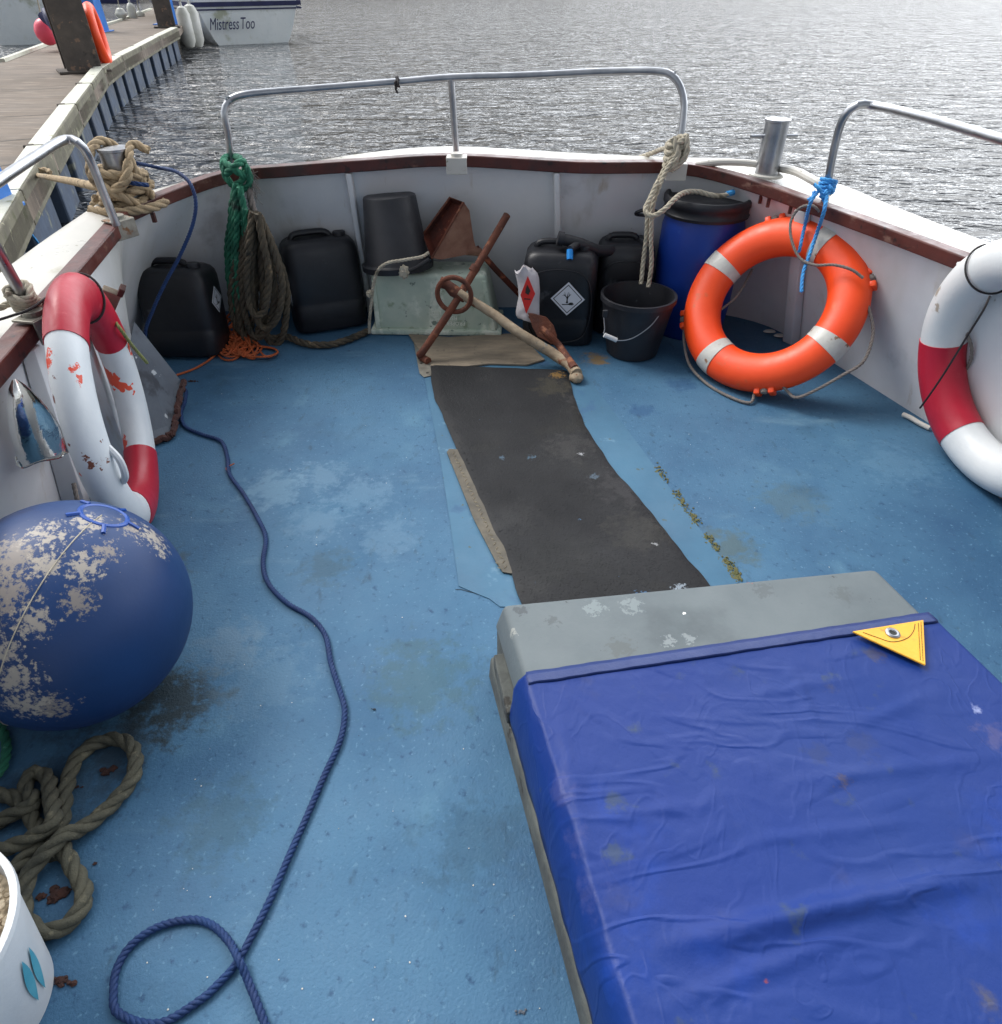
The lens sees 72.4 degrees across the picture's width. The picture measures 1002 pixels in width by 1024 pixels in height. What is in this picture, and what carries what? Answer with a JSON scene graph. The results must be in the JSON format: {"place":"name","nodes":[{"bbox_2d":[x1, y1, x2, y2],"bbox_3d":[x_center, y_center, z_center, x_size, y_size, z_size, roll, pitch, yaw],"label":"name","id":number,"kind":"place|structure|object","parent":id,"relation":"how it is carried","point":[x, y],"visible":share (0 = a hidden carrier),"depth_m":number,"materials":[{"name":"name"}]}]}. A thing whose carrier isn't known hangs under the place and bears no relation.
{"place":"outdoors","nodes":[
{"label":"outdoors","id":0,"kind":"place"},
{"bbox_2d":[0,307,1001,1023],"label":"deck","id":1,"kind":"structure","parent":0,"point":[416,827],"depth_m":1.50,"materials":[{"name":"paint"}]},
{"bbox_2d":[0,723,11,777],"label":"green rope","id":2,"kind":"object","parent":1,"relation":"on","point":[6,748],"visible":0.97,"depth_m":1.32,"materials":[{"name":"green fabric"}]},
{"bbox_2d":[0,852,53,1023],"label":"white bucket","id":3,"kind":"object","parent":1,"relation":"on","point":[26,974],"visible":1,"depth_m":0.93,"materials":[{"name":"paint"}]},
{"bbox_2d":[35,884,71,904],"bbox_3d":[-0.739,0.632,1.130,0.053,0.010,0.033,0,38,0],"label":"rust flake","id":4,"kind":"object","parent":1,"relation":"on","point":[56,894],"visible":1,"depth_m":1.13,"materials":[{"name":"brown metal"}]},
{"bbox_2d":[54,975,76,987],"bbox_3d":[-0.660,0.709,1.034,0.042,0.008,0.017,0,38,0],"label":"rust flake","id":5,"kind":"object","parent":1,"relation":"on","point":[59,981],"visible":1,"depth_m":1.03,"materials":[{"name":"brown metal"}]},
{"bbox_2d":[0,731,144,942],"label":"thick rope","id":6,"kind":"object","parent":1,"relation":"on","point":[41,844],"visible":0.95,"depth_m":1.20,"materials":[{"name":"beige fabric"}]},
{"bbox_2d":[0,500,192,730],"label":"mooring buoy","id":7,"kind":"object","parent":1,"relation":"on","point":[96,606],"visible":1,"depth_m":1.20,"materials":[{"name":"plastic"}]},
{"bbox_2d":[99,765,117,775],"bbox_3d":[-0.749,0.493,1.305,0.034,0.008,0.020,-8,39,-10],"label":"rust flake","id":8,"kind":"object","parent":1,"relation":"on","point":[105,771],"visible":1,"depth_m":1.30,"materials":[{"name":"brown metal"}]},
{"bbox_2d":[130,322,186,444],"bbox_3d":[-1.142,-0.388,2.180,0.170,0.300,0.401,0,38,0],"label":"grey board","id":9,"kind":"object","parent":1,"relation":"on","point":[163,386],"visible":0.62,"depth_m":2.25,"materials":[{"name":"grey wood"}]},
{"bbox_2d":[138,257,229,356],"bbox_3d":[-1.234,-0.797,2.658,0.272,0.364,0.229,0,38,0],"label":"jerrycan","id":10,"kind":"object","parent":1,"relation":"on","point":[188,319],"visible":0.85,"depth_m":2.59,"materials":[{"name":"black plastic"}]},
{"bbox_2d":[176,314,278,375],"bbox_3d":[-1.107,-0.686,2.726,0.388,0.090,0.358,-14,41,-17],"label":"orange twine","id":11,"kind":"object","parent":1,"relation":"on","point":[235,342],"visible":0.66,"depth_m":2.71,"materials":[{"name":"orange fabric"}]},
{"bbox_2d":[108,161,347,1023],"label":"blue rope","id":12,"kind":"object","parent":1,"relation":"on","point":[125,1017],"visible":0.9,"depth_m":1.12,"materials":[{"name":"blue fabric"}]},
{"bbox_2d":[279,228,366,332],"bbox_3d":[-0.736,-0.963,2.837,0.302,0.394,0.248,-14,41,-17],"label":"jerrycan","id":13,"kind":"object","parent":1,"relation":"on","point":[322,266],"visible":0.92,"depth_m":2.76,"materials":[{"name":"black plastic"}]},
{"bbox_2d":[414,344,430,376],"bbox_3d":[-0.303,-0.601,2.677,0.052,0.003,0.316,-6,39,-8],"label":"lug plate","id":14,"kind":"object","parent":1,"relation":"on","point":[424,370],"visible":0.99,"depth_m":2.61,"materials":[{"name":"beige metal"}]},
{"bbox_2d":[371,261,502,335],"bbox_3d":[-0.265,-0.902,2.865,0.543,0.241,0.236,1,38,2],"label":"fish box","id":15,"kind":"object","parent":1,"relation":"on","point":[408,305],"visible":0.85,"depth_m":2.80,"materials":[{"name":"plastic"}]},
{"bbox_2d":[362,191,432,333],"bbox_3d":[-0.417,-0.998,2.742,0.288,0.509,0.335,0,38,0],"label":"bucket","id":16,"kind":"object","parent":15,"relation":"on","point":[395,244],"visible":0.99,"depth_m":2.62,"materials":[{"name":"black plastic"}]},
{"bbox_2d":[423,197,518,296],"bbox_3d":[-0.102,-1.050,2.771,0.424,0.417,0.117,-8,39,-10],"label":"rusty scoop","id":17,"kind":"object","parent":15,"relation":"on","point":[448,232],"visible":0.81,"depth_m":2.70,"materials":[{"name":"metal"}]},
{"bbox_2d":[514,1008,526,1014],"bbox_3d":[0.029,0.733,1.004,0.019,0.003,0.008,0,38,0],"label":"rust flake","id":18,"kind":"object","parent":1,"relation":"on","point":[521,1011],"visible":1,"depth_m":1.00,"materials":[{"name":"white paint"}]},
{"bbox_2d":[146,444,926,1020],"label":"paint specks","id":19,"kind":"object","parent":1,"relation":"on","point":[338,828],"visible":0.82,"depth_m":1.14,"materials":[{"name":"paint"}]},
{"bbox_2d":[523,238,597,345],"bbox_3d":[0.235,-0.891,2.736,0.285,0.392,0.226,4,39,5],"label":"jerrycan","id":20,"kind":"object","parent":1,"relation":"on","point":[567,297],"visible":0.65,"depth_m":2.63,"materials":[{"name":"black plastic"}]},
{"bbox_2d":[425,344,742,606],"bbox_3d":[0.143,-0.239,2.228,0.713,0.005,1.561,-6,39,-7],"label":"deck hatch","id":21,"kind":"object","parent":1,"relation":"on","point":[479,572],"visible":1,"depth_m":1.95,"materials":[{"name":"paint"}]},
{"bbox_2d":[408,333,544,366],"bbox_3d":[-0.108,-0.646,2.731,0.555,0.007,0.317,0,38,0],"label":"plywood board","id":22,"kind":"object","parent":21,"relation":"on","point":[511,349],"visible":0.85,"depth_m":2.72,"materials":[{"name":"beige wood"}]},
{"bbox_2d":[416,212,582,382],"bbox_3d":[-0.036,-0.749,2.501,0.488,0.465,0.610,-19,42,-23],"label":"anchor","id":23,"kind":"object","parent":22,"relation":"on","point":[543,327],"visible":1,"depth_m":2.59,"materials":[{"name":"metal"}]},
{"bbox_2d":[515,265,539,321],"bbox_3d":[0.102,-0.823,2.606,0.100,0.227,0.090,0,38,0],"label":"plastic sack","id":24,"kind":"object","parent":23,"relation":"on","point":[527,277],"visible":0.9,"depth_m":2.58,"materials":[{"name":"white plastic"}]},
{"bbox_2d":[447,449,511,573],"bbox_3d":[-0.071,-0.023,1.945,0.051,0.008,0.602,-12,40,-14],"label":"tread plate","id":25,"kind":"object","parent":21,"relation":"on","point":[483,522],"visible":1,"depth_m":1.91,"materials":[{"name":"beige metal"}]},
{"bbox_2d":[430,365,709,603],"bbox_3d":[0.128,-0.164,2.116,0.522,0.013,1.438,-9,39,-11],"label":"rubber mat","id":26,"kind":"object","parent":21,"relation":"on","point":[571,516],"visible":0.89,"depth_m":1.98,"materials":[{"name":"black rubber"}]},
{"bbox_2d":[593,231,654,332],"bbox_3d":[0.502,-0.951,2.816,0.230,0.388,0.213,0,38,0],"label":"jerrycan","id":27,"kind":"object","parent":1,"relation":"on","point":[622,262],"visible":0.58,"depth_m":2.70,"materials":[{"name":"black plastic"}]},
{"bbox_2d":[556,231,614,259],"bbox_3d":[0.331,-1.030,2.631,0.286,0.119,0.119,-26,45,-29],"label":"pouring spout","id":28,"kind":"object","parent":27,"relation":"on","point":[572,243],"visible":0.91,"depth_m":2.57,"materials":[{"name":"black plastic"}]},
{"bbox_2d":[600,280,677,361],"bbox_3d":[0.521,-0.730,2.659,0.290,0.235,0.302,0,38,0],"label":"bucket","id":29,"kind":"object","parent":1,"relation":"on","point":[636,315],"visible":0.98,"depth_m":2.61,"materials":[{"name":"black plastic"}]},
{"bbox_2d":[634,189,751,340],"bbox_3d":[0.788,-0.997,2.758,0.456,0.531,0.331,-24,44,-27],"label":"blue drum","id":30,"kind":"object","parent":1,"relation":"on","point":[698,230],"visible":0.48,"depth_m":2.58,"materials":[{"name":"plastic"}]},
{"bbox_2d":[489,571,917,1023],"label":"engine box","id":31,"kind":"object","parent":1,"relation":"on","point":[542,635],"visible":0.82,"depth_m":1.34,"materials":[{"name":"grey paint"}]},
{"bbox_2d":[510,612,1001,1023],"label":"tarpaulin","id":32,"kind":"object","parent":31,"relation":"on","point":[801,827],"visible":1,"depth_m":1.02,"materials":[{"name":"blue fabric"}]},
{"bbox_2d":[680,204,877,403],"bbox_3d":[0.970,-0.744,2.392,0.463,0.587,0.684,-18,42,-21],"label":"lifebuoy","id":33,"kind":"object","parent":1,"relation":"on","point":[826,342],"visible":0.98,"depth_m":2.37,"materials":[{"name":"orange plastic"}]},
{"bbox_2d":[0,0,1001,242],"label":"water","id":34,"kind":"structure","parent":0,"point":[812,70],"depth_m":12.76,"materials":[{"name":"grey liquid"}]},
{"bbox_2d":[0,0,43,44],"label":"motor cruiser","id":35,"kind":"object","parent":34,"relation":"on","point":[18,18],"visible":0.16,"depth_m":19.71,"materials":[{"name":"white plastic"}]},
{"bbox_2d":[0,8,182,271],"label":"pontoon","id":36,"kind":"object","parent":34,"relation":"on","point":[43,101],"visible":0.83,"depth_m":7.89,"materials":[{"name":"grey wood"}]},
{"bbox_2d":[0,167,24,204],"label":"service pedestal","id":37,"kind":"object","parent":36,"relation":"on","point":[5,190],"visible":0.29,"depth_m":4.30,"materials":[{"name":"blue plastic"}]},
{"bbox_2d":[34,0,55,45],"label":"fender","id":38,"kind":"object","parent":36,"relation":"on","point":[43,33],"visible":0.59,"depth_m":12.34,"materials":[{"name":"pink plastic"}]},
{"bbox_2d":[38,8,50,29],"bbox_3d":[-7.970,-8.707,12.100,0.430,0.348,0.234,26,45,29],"label":"blue cover","id":39,"kind":"object","parent":38,"relation":"hanging from","point":[42,16],"visible":0.3,"depth_m":12.03,"materials":[{"name":"blue fabric"}]},
{"bbox_2d":[42,0,111,74],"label":"steel pile","id":40,"kind":"object","parent":36,"relation":"on","point":[71,31],"visible":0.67,"depth_m":9.74,"materials":[{"name":"metal"}]},
{"bbox_2d":[82,1,111,62],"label":"lifebuoy","id":41,"kind":"object","parent":36,"relation":"on","point":[99,38],"visible":0.68,"depth_m":10.12,"materials":[{"name":"orange plastic"}]},
{"bbox_2d":[81,0,113,31],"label":"service pedestal","id":42,"kind":"object","parent":36,"relation":"on","point":[96,4],"visible":0.27,"depth_m":16.38,"materials":[{"name":"blue metal"}]},
{"bbox_2d":[115,0,126,18],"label":"fender","id":43,"kind":"object","parent":36,"relation":"on","point":[120,13],"visible":0.88,"depth_m":20.13,"materials":[{"name":"white plastic"}]},
{"bbox_2d":[126,0,137,18],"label":"fender","id":44,"kind":"object","parent":36,"relation":"on","point":[131,10],"visible":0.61,"depth_m":20.92,"materials":[{"name":"white plastic"}]},
{"bbox_2d":[136,1,144,16],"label":"fender","id":45,"kind":"object","parent":36,"relation":"on","point":[139,13],"visible":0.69,"depth_m":21.76,"materials":[{"name":"white plastic"}]},
{"bbox_2d":[151,0,179,27],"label":"steel pile","id":46,"kind":"object","parent":36,"relation":"on","point":[163,12],"visible":0.9,"depth_m":17.46,"materials":[{"name":"brown metal"}]},
{"bbox_2d":[153,0,177,24],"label":"service pedestal","id":47,"kind":"object","parent":36,"relation":"on","point":[173,11],"visible":0.13,"depth_m":18.69,"materials":[{"name":"blue metal"}]},
{"bbox_2d":[176,0,195,48],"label":"fender","id":48,"kind":"object","parent":36,"relation":"hanging from","point":[183,17],"visible":0.98,"depth_m":18.35,"materials":[{"name":"white plastic"}]},
{"bbox_2d":[100,0,137,2],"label":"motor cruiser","id":49,"kind":"object","parent":34,"relation":"on","point":[114,1],"visible":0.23,"depth_m":44.05,"materials":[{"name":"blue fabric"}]},
{"bbox_2d":[149,0,300,44],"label":"sailing yacht","id":50,"kind":"object","parent":34,"relation":"on","point":[230,22],"visible":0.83,"depth_m":19.93,"materials":[{"name":"white plastic"}]},
{"bbox_2d":[184,0,203,47],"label":"fender","id":51,"kind":"object","parent":50,"relation":"hanging from","point":[196,22],"visible":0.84,"depth_m":18.58,"materials":[{"name":"white plastic"}]},
{"bbox_2d":[0,67,1001,518],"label":"fishing boat","id":52,"kind":"object","parent":34,"relation":"on","point":[910,259],"visible":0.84,"depth_m":2.47,"materials":[{"name":"white paint"}]},
{"bbox_2d":[0,279,43,312],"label":"rope lashing","id":53,"kind":"object","parent":52,"relation":"attached to","point":[16,303],"visible":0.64,"depth_m":1.55,"materials":[{"name":"beige fabric"}]},
{"bbox_2d":[0,272,158,522],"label":"lifebuoy","id":54,"kind":"object","parent":52,"relation":"hanging from","point":[79,312],"visible":0.93,"depth_m":1.52,"materials":[{"name":"white paint"}]},
{"bbox_2d":[36,136,169,215],"bbox_3d":[-2.336,-1.819,3.595,0.248,0.773,3.907,-24,44,-27],"label":"mooring rope","id":55,"kind":"object","parent":52,"relation":"attached to","point":[117,183],"visible":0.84,"depth_m":2.24,"materials":[{"name":"beige fabric"}]},
{"bbox_2d":[102,284,125,309],"bbox_3d":[-1.096,-0.546,1.897,0.206,0.191,0.042,15,41,18],"label":"timber offcut","id":56,"kind":"object","parent":52,"relation":"on","point":[114,296],"visible":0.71,"depth_m":1.83,"materials":[{"name":"brown wood"}]},
{"bbox_2d":[219,153,264,311],"bbox_3d":[-0.984,-1.027,2.595,0.180,0.576,0.228,-30,47,-32],"label":"green rope","id":57,"kind":"object","parent":52,"relation":"hanging from","point":[237,221],"visible":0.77,"depth_m":2.47,"materials":[{"name":"green fabric"}]},
{"bbox_2d":[227,188,369,347],"bbox_3d":[-0.810,-0.903,2.611,0.548,0.597,0.152,-4,39,-5],"label":"brown rope","id":58,"kind":"object","parent":57,"relation":"hanging from","point":[259,257],"visible":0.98,"depth_m":2.62,"materials":[{"name":"brown fabric"}]},
{"bbox_2d":[394,75,399,93],"bbox_3d":[-0.380,-1.570,2.512,0.024,0.056,0.055,0,38,0],"label":"black tie","id":59,"kind":"object","parent":52,"relation":"attached to","point":[396,82],"visible":1,"depth_m":2.49,"materials":[{"name":"black plastic"}]},
{"bbox_2d":[639,133,734,286],"bbox_3d":[0.685,-1.166,2.608,0.359,0.507,0.435,0,38,0],"label":"beige rope","id":60,"kind":"object","parent":52,"relation":"hanging from","point":[676,149],"visible":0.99,"depth_m":2.47,"materials":[{"name":"beige fabric"}]},
{"bbox_2d":[797,177,837,292],"bbox_3d":[1.034,-0.931,2.289,0.073,0.324,0.223,18,42,22],"label":"blue lashing","id":61,"kind":"object","parent":52,"relation":"attached to","point":[821,186],"visible":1,"depth_m":2.24,"materials":[{"name":"blue fabric"}]},
{"bbox_2d":[917,239,1001,498],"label":"lifebuoy","id":62,"kind":"object","parent":52,"relation":"hanging from","point":[970,286],"visible":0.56,"depth_m":2.00,"materials":[{"name":"white paint"}]}
]}

